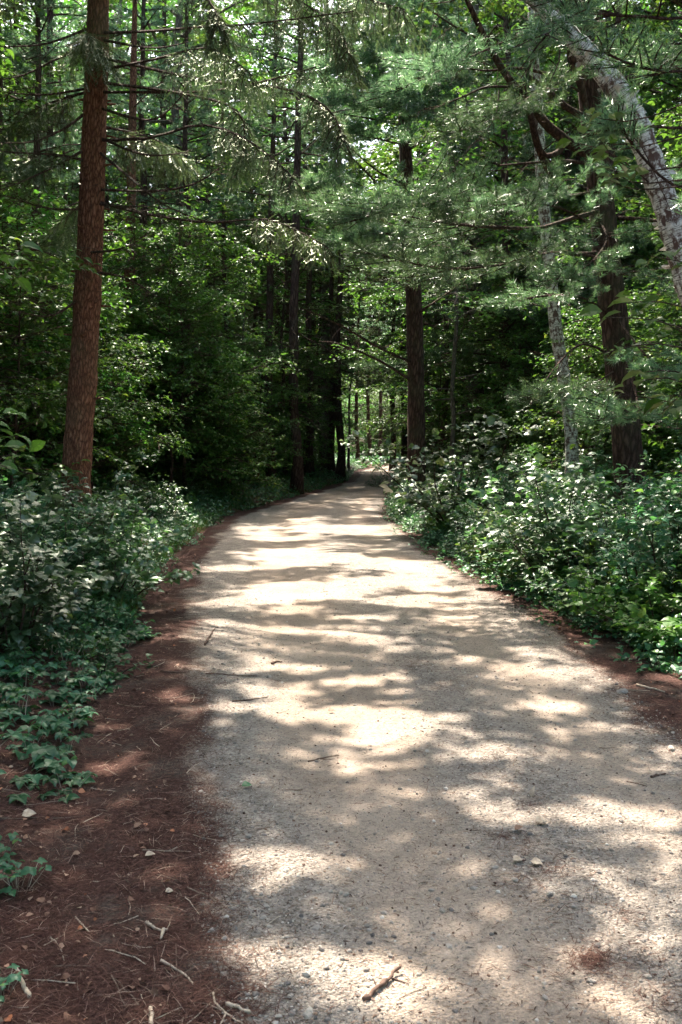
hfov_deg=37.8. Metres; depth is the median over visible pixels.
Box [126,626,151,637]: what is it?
creeper plant
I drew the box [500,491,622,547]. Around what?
shrub
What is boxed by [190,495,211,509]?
plant
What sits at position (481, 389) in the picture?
forest tree
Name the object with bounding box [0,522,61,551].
shrub
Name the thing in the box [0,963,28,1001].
sprig
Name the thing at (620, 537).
shrub
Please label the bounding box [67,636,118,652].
creeper plant
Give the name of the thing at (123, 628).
plant
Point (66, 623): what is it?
creeper plant
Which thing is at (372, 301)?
broadleaf tree
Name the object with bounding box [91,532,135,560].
shrub
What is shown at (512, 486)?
shrub
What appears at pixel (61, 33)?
pine tree
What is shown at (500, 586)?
plant
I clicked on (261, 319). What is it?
broadleaf tree
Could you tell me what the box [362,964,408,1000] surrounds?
broken stick
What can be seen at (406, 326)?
broadleaf tree
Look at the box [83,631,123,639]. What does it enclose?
creeper plant
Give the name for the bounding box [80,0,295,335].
broadleaf tree
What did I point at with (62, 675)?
creeper plant
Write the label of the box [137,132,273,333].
broadleaf tree
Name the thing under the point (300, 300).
broadleaf tree
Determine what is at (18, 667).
creeper plant
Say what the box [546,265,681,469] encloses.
broadleaf tree
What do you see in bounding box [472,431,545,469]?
shrub
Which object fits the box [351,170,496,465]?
broadleaf tree
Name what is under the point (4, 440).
broadleaf tree
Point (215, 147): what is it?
forest tree
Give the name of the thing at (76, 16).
forest tree
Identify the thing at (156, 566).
plant
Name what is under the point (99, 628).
creeper plant
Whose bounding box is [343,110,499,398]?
broadleaf tree
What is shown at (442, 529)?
plant
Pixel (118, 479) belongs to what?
shrub
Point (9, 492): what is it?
shrub
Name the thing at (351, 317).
broadleaf tree
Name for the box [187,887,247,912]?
long twig
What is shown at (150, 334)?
broadleaf tree
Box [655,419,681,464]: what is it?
broadleaf tree
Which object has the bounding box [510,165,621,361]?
broadleaf tree
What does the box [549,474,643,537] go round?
shrub
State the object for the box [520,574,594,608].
plant
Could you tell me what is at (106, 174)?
broadleaf tree
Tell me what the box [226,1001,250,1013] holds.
wood chip
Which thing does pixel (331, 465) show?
forest tree
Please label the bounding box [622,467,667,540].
shrub
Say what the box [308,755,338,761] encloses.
lane twig
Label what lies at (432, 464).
shrub
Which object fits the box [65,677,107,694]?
creeper plant
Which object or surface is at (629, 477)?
shrub
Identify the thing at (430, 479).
shrub
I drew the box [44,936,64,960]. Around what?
pale grass stalk
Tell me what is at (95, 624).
creeper plant
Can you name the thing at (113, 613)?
plant
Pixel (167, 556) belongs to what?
verge grass
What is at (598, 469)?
shrub
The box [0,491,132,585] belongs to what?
shrub
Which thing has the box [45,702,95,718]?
sprig
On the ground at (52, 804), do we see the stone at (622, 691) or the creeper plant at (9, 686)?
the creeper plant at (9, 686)
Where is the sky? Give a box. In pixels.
[2,0,681,381]
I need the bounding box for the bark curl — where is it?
[204,628,214,645]
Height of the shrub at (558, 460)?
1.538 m
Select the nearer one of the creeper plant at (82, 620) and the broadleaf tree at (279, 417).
the creeper plant at (82, 620)
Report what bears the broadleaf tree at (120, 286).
on the ground at (52, 804)
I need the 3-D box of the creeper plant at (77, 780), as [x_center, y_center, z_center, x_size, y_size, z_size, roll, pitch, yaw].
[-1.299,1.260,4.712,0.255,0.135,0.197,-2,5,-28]
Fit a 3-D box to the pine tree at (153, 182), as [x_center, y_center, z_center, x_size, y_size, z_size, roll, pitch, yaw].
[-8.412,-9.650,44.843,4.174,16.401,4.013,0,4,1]
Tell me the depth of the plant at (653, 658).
7.06 m
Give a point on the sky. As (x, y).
(60, 0)
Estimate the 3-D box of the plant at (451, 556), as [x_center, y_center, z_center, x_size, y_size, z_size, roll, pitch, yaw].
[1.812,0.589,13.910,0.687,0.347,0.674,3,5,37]
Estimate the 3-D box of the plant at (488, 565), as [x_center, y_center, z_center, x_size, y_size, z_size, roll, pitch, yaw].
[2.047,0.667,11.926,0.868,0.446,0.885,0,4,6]
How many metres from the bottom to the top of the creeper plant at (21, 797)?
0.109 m
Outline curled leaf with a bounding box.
[529,786,534,796]
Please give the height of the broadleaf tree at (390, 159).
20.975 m
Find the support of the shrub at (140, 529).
on the ground at (52, 804)
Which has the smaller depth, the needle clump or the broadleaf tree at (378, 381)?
the needle clump
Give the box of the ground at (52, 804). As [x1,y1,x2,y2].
[0,462,681,1023]
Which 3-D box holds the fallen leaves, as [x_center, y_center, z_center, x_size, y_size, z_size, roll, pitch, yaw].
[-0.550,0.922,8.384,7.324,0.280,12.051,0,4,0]
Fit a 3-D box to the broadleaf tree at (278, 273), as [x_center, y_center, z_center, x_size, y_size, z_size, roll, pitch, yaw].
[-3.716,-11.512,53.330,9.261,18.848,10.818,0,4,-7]
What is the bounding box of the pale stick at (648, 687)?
[636,684,664,691]
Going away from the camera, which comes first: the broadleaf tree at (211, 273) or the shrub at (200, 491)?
the shrub at (200, 491)
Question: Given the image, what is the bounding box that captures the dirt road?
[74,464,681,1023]
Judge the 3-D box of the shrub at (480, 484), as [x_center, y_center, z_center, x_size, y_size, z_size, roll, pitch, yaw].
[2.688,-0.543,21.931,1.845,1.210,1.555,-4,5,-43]
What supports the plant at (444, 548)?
on the ground at (52, 804)
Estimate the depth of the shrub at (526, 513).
13.16 m
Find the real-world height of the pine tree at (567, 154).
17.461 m
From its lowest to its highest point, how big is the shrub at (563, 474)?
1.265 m
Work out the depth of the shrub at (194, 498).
20.96 m
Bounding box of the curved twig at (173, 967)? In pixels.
[160,959,192,984]
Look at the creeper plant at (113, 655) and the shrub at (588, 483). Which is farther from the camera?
the shrub at (588, 483)
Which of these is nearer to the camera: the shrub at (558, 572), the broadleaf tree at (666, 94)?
the shrub at (558, 572)
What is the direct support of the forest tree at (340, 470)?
on the ground at (52, 804)
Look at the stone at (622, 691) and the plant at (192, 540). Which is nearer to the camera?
the stone at (622, 691)
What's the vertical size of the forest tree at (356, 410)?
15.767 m
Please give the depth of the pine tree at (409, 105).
18.98 m
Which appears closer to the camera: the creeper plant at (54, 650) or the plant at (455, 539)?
the creeper plant at (54, 650)
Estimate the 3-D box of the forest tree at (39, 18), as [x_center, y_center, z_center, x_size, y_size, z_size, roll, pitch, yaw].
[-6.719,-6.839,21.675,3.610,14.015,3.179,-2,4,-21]
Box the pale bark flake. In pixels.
[22,808,35,816]
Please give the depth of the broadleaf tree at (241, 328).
37.87 m
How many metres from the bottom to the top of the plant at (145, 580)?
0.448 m
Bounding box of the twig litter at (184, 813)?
[0,573,681,1023]
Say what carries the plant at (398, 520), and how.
on the ground at (52, 804)
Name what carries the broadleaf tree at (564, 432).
on the ground at (52, 804)
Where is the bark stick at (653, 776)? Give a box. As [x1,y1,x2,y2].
[650,773,665,777]
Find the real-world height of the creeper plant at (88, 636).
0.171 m
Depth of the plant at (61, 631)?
7.92 m
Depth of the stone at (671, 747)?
5.21 m
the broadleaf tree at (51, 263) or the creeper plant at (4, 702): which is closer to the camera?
the creeper plant at (4, 702)
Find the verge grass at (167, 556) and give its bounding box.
[0,473,681,673]
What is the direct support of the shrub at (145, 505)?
on the ground at (52, 804)
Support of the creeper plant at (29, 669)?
on the ground at (52, 804)
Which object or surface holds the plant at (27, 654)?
on the ground at (52, 804)
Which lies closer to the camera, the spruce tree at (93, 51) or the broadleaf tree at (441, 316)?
the spruce tree at (93, 51)
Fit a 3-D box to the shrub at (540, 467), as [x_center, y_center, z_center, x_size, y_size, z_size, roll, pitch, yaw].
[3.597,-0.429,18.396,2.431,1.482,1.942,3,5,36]
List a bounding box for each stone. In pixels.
[586,978,595,982]
[616,688,627,693]
[643,974,651,978]
[668,745,674,750]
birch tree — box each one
[394,0,681,305]
[451,0,642,477]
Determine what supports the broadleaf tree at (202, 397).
on the ground at (52, 804)
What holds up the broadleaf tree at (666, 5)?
on the ground at (52, 804)
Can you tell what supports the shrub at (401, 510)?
on the ground at (52, 804)
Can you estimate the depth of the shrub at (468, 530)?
14.41 m
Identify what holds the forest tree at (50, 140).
on the ground at (52, 804)
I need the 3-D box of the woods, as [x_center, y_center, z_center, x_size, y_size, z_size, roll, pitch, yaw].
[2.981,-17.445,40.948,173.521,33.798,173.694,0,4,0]
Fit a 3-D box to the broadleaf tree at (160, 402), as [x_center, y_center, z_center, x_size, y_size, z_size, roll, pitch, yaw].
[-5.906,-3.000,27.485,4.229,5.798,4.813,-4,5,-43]
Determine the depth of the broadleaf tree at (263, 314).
86.12 m
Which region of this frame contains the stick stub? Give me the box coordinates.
[148,1006,153,1023]
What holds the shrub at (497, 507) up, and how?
on the ground at (52, 804)
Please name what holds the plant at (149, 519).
on the ground at (52, 804)
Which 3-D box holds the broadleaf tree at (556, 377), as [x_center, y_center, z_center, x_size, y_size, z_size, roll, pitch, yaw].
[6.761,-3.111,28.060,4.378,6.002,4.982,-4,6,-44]
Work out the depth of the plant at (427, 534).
15.82 m
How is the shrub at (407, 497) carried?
on the ground at (52, 804)
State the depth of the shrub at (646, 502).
10.11 m
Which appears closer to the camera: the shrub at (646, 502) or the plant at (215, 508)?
the shrub at (646, 502)
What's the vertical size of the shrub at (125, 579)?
1.234 m
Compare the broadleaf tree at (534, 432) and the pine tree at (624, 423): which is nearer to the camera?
the pine tree at (624, 423)
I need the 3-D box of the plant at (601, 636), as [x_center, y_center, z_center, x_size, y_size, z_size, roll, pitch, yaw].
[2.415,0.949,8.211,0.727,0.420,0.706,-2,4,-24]
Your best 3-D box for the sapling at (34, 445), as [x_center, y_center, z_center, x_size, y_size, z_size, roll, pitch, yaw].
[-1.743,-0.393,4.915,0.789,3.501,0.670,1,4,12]
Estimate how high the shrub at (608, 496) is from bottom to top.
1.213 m
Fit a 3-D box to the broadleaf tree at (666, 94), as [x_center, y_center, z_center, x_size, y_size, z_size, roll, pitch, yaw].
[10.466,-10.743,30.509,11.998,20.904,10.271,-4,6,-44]
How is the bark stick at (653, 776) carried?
on the dirt road
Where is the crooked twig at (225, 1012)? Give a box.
[207,992,242,1023]
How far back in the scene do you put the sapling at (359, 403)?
79.78 m
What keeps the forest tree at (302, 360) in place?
on the ground at (52, 804)
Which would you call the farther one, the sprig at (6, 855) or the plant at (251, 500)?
the plant at (251, 500)
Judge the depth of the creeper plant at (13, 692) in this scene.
5.76 m
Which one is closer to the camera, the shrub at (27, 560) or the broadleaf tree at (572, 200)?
the shrub at (27, 560)
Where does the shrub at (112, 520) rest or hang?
on the ground at (52, 804)
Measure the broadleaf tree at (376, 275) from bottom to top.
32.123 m
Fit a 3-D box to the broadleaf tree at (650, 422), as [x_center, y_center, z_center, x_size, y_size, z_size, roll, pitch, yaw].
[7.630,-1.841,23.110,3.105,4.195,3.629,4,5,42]
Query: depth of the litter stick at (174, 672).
6.94 m
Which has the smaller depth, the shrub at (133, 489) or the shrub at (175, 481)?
the shrub at (133, 489)
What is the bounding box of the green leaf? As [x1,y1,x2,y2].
[242,781,250,785]
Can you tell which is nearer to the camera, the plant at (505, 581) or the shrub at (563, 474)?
the plant at (505, 581)
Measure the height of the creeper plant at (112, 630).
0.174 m
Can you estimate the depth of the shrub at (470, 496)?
16.73 m
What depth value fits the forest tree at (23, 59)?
20.30 m
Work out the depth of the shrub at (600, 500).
13.38 m
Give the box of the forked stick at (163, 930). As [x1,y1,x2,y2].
[145,920,169,938]
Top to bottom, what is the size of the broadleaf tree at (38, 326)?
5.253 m
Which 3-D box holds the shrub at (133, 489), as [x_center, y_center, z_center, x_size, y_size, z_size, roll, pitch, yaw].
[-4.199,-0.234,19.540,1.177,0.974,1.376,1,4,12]
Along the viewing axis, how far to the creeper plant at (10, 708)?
5.69 m
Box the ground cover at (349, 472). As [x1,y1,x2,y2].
[37,452,681,659]
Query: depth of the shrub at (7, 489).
15.16 m
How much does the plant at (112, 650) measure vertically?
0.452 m
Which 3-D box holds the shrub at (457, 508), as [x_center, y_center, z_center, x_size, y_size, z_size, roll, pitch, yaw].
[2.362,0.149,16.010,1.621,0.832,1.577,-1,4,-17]
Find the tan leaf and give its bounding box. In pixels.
[145,851,154,855]
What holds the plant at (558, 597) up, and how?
on the ground at (52, 804)
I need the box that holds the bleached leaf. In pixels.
[536,815,547,821]
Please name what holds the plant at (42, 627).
on the ground at (52, 804)
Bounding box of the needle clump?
[473,919,681,1002]
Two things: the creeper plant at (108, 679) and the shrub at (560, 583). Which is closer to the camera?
the creeper plant at (108, 679)
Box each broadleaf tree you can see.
[0,0,132,494]
[0,153,171,480]
[0,181,185,493]
[0,205,149,511]
[0,233,122,503]
[0,262,213,490]
[0,283,65,491]
[0,288,40,478]
[0,309,35,476]
[0,344,45,394]
[1,0,107,177]
[1,0,175,246]
[2,9,147,348]
[2,23,81,233]
[3,40,33,213]
[3,68,78,296]
[4,21,137,268]
[4,37,170,322]
[5,0,254,329]
[8,205,126,463]
[9,10,127,226]
[15,259,135,462]
[17,320,189,515]
[19,282,165,483]
[22,0,249,287]
[26,346,165,480]
[41,149,153,312]
[45,238,157,429]
[53,0,322,481]
[61,321,197,491]
[67,0,241,294]
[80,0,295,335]
[93,187,302,493]
[93,287,200,488]
[94,245,270,494]
[94,304,193,485]
[98,185,271,485]
[102,263,176,446]
[103,168,221,347]
[103,202,193,328]
[118,263,278,481]
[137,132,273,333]
[137,324,217,495]
[139,340,245,486]
[146,214,220,336]
[147,0,317,319]
[161,346,288,500]
[166,99,304,334]
[166,105,357,396]
[167,327,277,486]
[168,345,286,481]
[169,226,282,476]
[170,201,258,331]
[173,0,436,469]
[174,403,247,493]
[179,371,276,481]
[181,0,395,466]
[191,42,375,394]
[192,311,283,463]
[193,302,290,455]
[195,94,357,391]
[195,128,354,448]
[204,0,415,455]
[221,233,315,374]
[225,328,321,488]
[236,320,321,475]
[236,412,306,478]
[238,315,339,467]
[249,369,335,458]
[275,358,359,473]
[277,368,328,462]
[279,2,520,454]
[298,272,390,452]
[305,257,399,447]
[322,132,499,484]
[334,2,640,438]
[334,229,400,452]
[341,269,406,452]
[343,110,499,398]
[343,222,467,441]
[345,0,638,471]
[348,0,584,458]
[350,7,514,444]
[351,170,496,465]
[352,82,545,480]
[353,268,432,452]
[357,317,514,480]
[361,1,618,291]
[365,274,462,398]
[376,302,455,440]
[385,282,462,435]
[418,0,681,462]
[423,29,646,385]
[425,383,462,454]
[429,2,526,439]
[432,258,585,474]
[452,0,657,338]
[456,360,542,459]
[458,170,592,423]
[458,214,601,452]
[461,6,661,311]
[463,338,608,482]
[465,0,681,294]
[472,294,595,459]
[482,377,586,502]
[492,18,681,325]
[497,298,600,469]
[504,279,678,481]
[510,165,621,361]
[519,287,681,497]
[522,343,657,466]
[526,363,612,481]
[541,367,654,476]
[542,101,681,481]
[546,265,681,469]
[547,0,681,337]
[549,184,680,378]
[557,0,681,294]
[573,328,681,495]
[578,281,681,469]
[606,359,681,480]
[621,141,681,392]
[622,240,681,466]
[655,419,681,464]
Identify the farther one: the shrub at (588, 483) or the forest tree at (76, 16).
the forest tree at (76, 16)
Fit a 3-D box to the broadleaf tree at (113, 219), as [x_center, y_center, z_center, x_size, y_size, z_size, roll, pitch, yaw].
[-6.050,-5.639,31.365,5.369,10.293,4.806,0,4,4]
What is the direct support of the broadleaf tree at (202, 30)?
on the ground at (52, 804)
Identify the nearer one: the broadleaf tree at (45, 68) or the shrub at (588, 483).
the shrub at (588, 483)
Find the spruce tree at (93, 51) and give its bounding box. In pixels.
[0,0,429,528]
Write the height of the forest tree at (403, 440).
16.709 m
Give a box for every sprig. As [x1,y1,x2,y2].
[0,832,21,860]
[0,857,51,896]
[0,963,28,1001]
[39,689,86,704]
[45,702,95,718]
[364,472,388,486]
[652,664,681,677]
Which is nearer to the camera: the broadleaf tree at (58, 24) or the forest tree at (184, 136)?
the forest tree at (184, 136)
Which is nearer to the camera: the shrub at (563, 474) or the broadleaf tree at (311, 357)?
the shrub at (563, 474)
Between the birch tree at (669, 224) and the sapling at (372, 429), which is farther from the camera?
the sapling at (372, 429)
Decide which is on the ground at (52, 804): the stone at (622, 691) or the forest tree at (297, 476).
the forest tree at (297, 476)
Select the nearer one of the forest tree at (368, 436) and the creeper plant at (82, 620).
the creeper plant at (82, 620)
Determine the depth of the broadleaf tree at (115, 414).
18.30 m
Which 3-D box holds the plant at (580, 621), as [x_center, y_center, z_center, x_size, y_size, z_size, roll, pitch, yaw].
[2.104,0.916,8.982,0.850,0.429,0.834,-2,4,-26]
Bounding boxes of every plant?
[0,626,45,649]
[0,652,19,668]
[0,656,44,676]
[0,661,62,679]
[0,667,50,690]
[0,668,28,680]
[0,682,19,695]
[0,683,31,713]
[0,687,33,705]
[0,687,42,717]
[0,712,7,718]
[0,715,70,749]
[0,729,27,745]
[1,639,75,687]
[2,692,55,723]
[3,649,40,668]
[3,658,27,669]
[6,735,40,751]
[6,774,79,803]
[7,598,94,640]
[11,745,62,773]
[16,639,61,651]
[22,724,72,750]
[22,755,94,786]
[25,720,72,734]
[29,690,81,708]
[30,641,69,656]
[36,672,78,686]
[36,711,93,741]
[40,735,80,757]
[42,627,158,687]
[42,766,96,789]
[46,638,91,658]
[46,652,81,666]
[48,704,97,721]
[51,672,115,692]
[53,621,79,629]
[55,624,94,640]
[57,622,78,633]
[57,660,97,674]
[57,678,105,702]
[58,619,89,631]
[65,639,87,651]
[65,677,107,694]
[66,633,115,648]
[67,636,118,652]
[67,670,121,694]
[68,645,105,660]
[69,596,144,628]
[74,609,121,628]
[79,603,162,640]
[80,625,118,634]
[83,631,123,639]
[84,659,119,675]
[85,590,126,608]
[95,630,148,652]
[95,650,117,656]
[99,548,158,581]
[100,578,147,605]
[106,627,139,640]
[115,567,157,589]
[126,547,167,577]
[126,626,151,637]
[133,511,168,534]
[138,559,179,574]
[150,528,187,545]
[165,520,193,536]
[167,524,204,546]
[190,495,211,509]
[196,500,232,515]
[198,510,223,525]
[212,493,241,505]
[239,495,263,505]
[380,506,415,520]
[392,508,413,522]
[393,514,422,528]
[393,514,439,533]
[408,525,445,544]
[414,529,455,546]
[417,530,462,550]
[421,537,472,556]
[436,527,462,537]
[436,541,482,565]
[444,526,484,551]
[447,543,471,558]
[450,550,507,578]
[454,547,485,562]
[474,563,516,584]
[476,552,509,576]
[482,567,547,592]
[506,583,567,598]
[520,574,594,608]
[528,598,638,627]
[552,591,600,614]
[555,586,623,613]
[568,611,611,629]
[574,618,675,660]
[580,603,656,647]
[611,638,681,673]
[625,621,681,661]
[660,643,681,666]
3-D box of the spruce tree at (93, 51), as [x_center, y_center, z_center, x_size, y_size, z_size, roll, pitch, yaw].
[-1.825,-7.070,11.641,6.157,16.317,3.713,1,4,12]
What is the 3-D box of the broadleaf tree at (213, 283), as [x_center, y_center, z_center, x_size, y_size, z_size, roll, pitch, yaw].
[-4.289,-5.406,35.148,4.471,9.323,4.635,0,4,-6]
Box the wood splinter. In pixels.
[15,967,31,997]
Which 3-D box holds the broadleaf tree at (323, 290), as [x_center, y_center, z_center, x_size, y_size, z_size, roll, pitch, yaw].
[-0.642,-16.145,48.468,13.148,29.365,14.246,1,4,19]
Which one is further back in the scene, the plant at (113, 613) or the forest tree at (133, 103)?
the forest tree at (133, 103)
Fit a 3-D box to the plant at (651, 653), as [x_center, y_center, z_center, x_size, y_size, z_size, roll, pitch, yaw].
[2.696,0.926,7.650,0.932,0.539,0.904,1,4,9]
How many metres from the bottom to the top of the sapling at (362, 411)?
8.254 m
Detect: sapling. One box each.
[0,232,45,471]
[335,388,362,449]
[335,393,378,455]
[341,372,389,450]
[344,384,396,453]
[359,389,401,455]
[359,400,399,451]
[385,395,401,452]
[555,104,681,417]
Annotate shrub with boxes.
[0,468,129,570]
[0,473,50,518]
[0,477,55,511]
[0,479,19,498]
[0,481,23,517]
[0,481,113,652]
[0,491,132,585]
[0,512,14,555]
[0,521,101,625]
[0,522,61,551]
[0,526,69,616]
[1,447,161,567]
[1,466,98,510]
[1,521,14,593]
[1,564,113,605]
[3,534,106,580]
[42,506,95,562]
[60,487,200,606]
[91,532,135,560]
[92,484,162,524]
[93,470,138,494]
[94,457,147,488]
[94,469,139,490]
[95,517,149,540]
[97,477,153,507]
[98,507,157,534]
[98,513,129,540]
[121,477,173,505]
[129,479,191,523]
[134,494,183,516]
[146,467,202,498]
[147,487,198,511]
[150,473,197,493]
[169,483,209,505]
[276,456,292,474]
[339,406,563,530]
[386,490,428,518]
[387,478,444,514]
[395,451,457,482]
[396,489,449,519]
[404,434,483,481]
[415,509,449,527]
[419,506,467,539]
[422,478,480,506]
[426,473,454,489]
[432,439,499,484]
[433,488,510,540]
[440,498,493,531]
[443,461,491,493]
[446,498,523,540]
[449,501,533,554]
[451,484,507,518]
[453,456,500,487]
[453,510,519,544]
[455,538,511,569]
[459,459,570,522]
[461,483,513,504]
[464,445,677,591]
[464,472,572,524]
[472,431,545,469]
[474,472,606,537]
[476,502,561,576]
[478,535,614,585]
[479,507,526,541]
[484,507,548,553]
[485,491,587,541]
[500,472,610,517]
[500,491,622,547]
[501,513,617,591]
[503,451,580,508]
[507,450,605,509]
[512,449,612,516]
[516,530,636,611]
[521,470,600,511]
[529,541,670,597]
[530,450,681,569]
[533,499,646,563]
[535,474,637,537]
[544,446,613,476]
[545,472,681,547]
[545,549,681,633]
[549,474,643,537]
[557,533,681,602]
[563,437,680,497]
[567,564,681,652]
[579,455,681,607]
[587,494,675,552]
[594,476,681,516]
[596,432,681,489]
[599,480,663,519]
[618,537,681,607]
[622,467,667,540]
[626,477,681,579]
[644,497,679,544]
[645,571,681,619]
[648,440,681,488]
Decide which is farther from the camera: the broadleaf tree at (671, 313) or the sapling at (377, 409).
the sapling at (377, 409)
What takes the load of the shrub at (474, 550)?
on the ground at (52, 804)
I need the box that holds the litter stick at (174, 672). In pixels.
[160,670,188,672]
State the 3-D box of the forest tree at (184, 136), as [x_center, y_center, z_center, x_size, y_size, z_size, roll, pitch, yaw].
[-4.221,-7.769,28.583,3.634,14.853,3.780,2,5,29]
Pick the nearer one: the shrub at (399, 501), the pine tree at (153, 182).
the shrub at (399, 501)
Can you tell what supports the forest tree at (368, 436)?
on the ground at (52, 804)
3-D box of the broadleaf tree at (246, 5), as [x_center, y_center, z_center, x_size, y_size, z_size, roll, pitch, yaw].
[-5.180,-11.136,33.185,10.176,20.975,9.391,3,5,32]
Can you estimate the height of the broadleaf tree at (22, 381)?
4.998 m
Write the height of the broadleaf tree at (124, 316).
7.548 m
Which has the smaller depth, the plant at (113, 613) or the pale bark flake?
the pale bark flake
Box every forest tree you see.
[0,0,55,475]
[0,0,74,247]
[1,0,117,491]
[3,0,129,228]
[53,1,177,434]
[60,0,212,457]
[64,0,207,486]
[106,0,220,326]
[114,0,252,482]
[151,0,267,353]
[173,20,265,481]
[194,229,304,483]
[198,82,300,471]
[200,0,334,484]
[213,152,371,482]
[218,0,363,494]
[254,2,352,478]
[259,223,379,470]
[282,77,366,476]
[293,0,397,480]
[299,258,393,469]
[341,260,385,463]
[345,272,397,458]
[353,268,406,455]
[360,259,405,470]
[364,143,439,472]
[412,37,497,479]
[430,38,527,463]
[430,62,501,443]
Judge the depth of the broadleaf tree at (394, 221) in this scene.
59.42 m
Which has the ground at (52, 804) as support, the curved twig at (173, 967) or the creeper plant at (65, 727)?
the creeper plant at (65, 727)
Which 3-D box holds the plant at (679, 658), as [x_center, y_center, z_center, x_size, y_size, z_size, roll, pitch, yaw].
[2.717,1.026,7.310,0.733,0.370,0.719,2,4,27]
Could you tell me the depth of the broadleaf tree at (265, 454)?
27.97 m
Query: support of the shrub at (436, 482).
on the ground at (52, 804)
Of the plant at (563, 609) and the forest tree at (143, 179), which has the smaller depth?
the plant at (563, 609)
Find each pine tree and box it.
[3,0,120,252]
[40,105,123,262]
[136,111,200,321]
[266,0,507,505]
[308,0,681,552]
[349,0,646,484]
[429,4,681,442]
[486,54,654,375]
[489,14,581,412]
[499,0,681,214]
[526,0,681,432]
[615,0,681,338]
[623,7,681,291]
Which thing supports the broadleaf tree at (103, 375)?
on the ground at (52, 804)
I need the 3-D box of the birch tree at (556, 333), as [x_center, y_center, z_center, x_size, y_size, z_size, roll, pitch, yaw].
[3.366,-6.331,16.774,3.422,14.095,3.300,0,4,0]
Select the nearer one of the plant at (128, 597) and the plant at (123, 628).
the plant at (123, 628)
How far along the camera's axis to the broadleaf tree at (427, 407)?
51.06 m
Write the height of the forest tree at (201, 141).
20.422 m
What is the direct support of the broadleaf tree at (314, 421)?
on the ground at (52, 804)
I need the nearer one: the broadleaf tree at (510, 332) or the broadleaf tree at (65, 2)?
the broadleaf tree at (510, 332)
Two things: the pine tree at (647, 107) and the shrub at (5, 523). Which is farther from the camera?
the pine tree at (647, 107)
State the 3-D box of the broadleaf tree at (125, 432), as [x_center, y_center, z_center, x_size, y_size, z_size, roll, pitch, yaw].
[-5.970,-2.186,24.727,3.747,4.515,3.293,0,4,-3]
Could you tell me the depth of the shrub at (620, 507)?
12.36 m
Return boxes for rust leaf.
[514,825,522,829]
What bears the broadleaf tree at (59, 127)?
on the ground at (52, 804)
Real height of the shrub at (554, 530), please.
1.670 m
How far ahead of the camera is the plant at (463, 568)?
12.02 m
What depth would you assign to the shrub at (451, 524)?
15.46 m
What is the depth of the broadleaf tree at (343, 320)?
109.24 m
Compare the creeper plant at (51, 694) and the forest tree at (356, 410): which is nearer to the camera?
the creeper plant at (51, 694)
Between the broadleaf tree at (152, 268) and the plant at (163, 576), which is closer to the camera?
the plant at (163, 576)
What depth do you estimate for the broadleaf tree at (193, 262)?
41.40 m
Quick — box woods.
[167,188,585,452]
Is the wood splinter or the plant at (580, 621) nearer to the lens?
the wood splinter
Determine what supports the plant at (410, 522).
on the ground at (52, 804)
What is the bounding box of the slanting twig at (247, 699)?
[232,697,266,701]
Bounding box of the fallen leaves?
[0,554,679,1023]
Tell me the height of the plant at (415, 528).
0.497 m
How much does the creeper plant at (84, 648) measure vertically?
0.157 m
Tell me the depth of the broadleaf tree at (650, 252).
25.10 m
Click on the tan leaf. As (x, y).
(148, 853)
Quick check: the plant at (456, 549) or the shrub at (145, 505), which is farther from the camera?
the shrub at (145, 505)
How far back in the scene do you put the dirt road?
4.67 m
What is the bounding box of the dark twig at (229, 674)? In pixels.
[206,673,254,675]
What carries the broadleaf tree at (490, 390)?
on the ground at (52, 804)
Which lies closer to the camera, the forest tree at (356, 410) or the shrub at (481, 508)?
the shrub at (481, 508)
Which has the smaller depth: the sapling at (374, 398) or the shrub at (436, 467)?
the shrub at (436, 467)
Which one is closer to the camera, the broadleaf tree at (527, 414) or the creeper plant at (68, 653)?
the creeper plant at (68, 653)
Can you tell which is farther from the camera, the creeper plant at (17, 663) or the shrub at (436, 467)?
the shrub at (436, 467)
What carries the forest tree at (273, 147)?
on the ground at (52, 804)
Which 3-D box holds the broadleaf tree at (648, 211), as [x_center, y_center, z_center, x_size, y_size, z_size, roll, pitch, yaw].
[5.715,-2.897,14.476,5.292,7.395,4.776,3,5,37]
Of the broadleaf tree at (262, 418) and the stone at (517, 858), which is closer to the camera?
the stone at (517, 858)
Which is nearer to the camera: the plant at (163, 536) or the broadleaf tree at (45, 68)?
the plant at (163, 536)
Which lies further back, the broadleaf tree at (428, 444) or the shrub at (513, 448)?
the broadleaf tree at (428, 444)
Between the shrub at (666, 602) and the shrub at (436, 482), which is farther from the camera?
the shrub at (436, 482)
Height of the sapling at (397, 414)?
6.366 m
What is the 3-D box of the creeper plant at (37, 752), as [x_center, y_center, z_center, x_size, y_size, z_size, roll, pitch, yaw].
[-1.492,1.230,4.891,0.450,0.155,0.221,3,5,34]

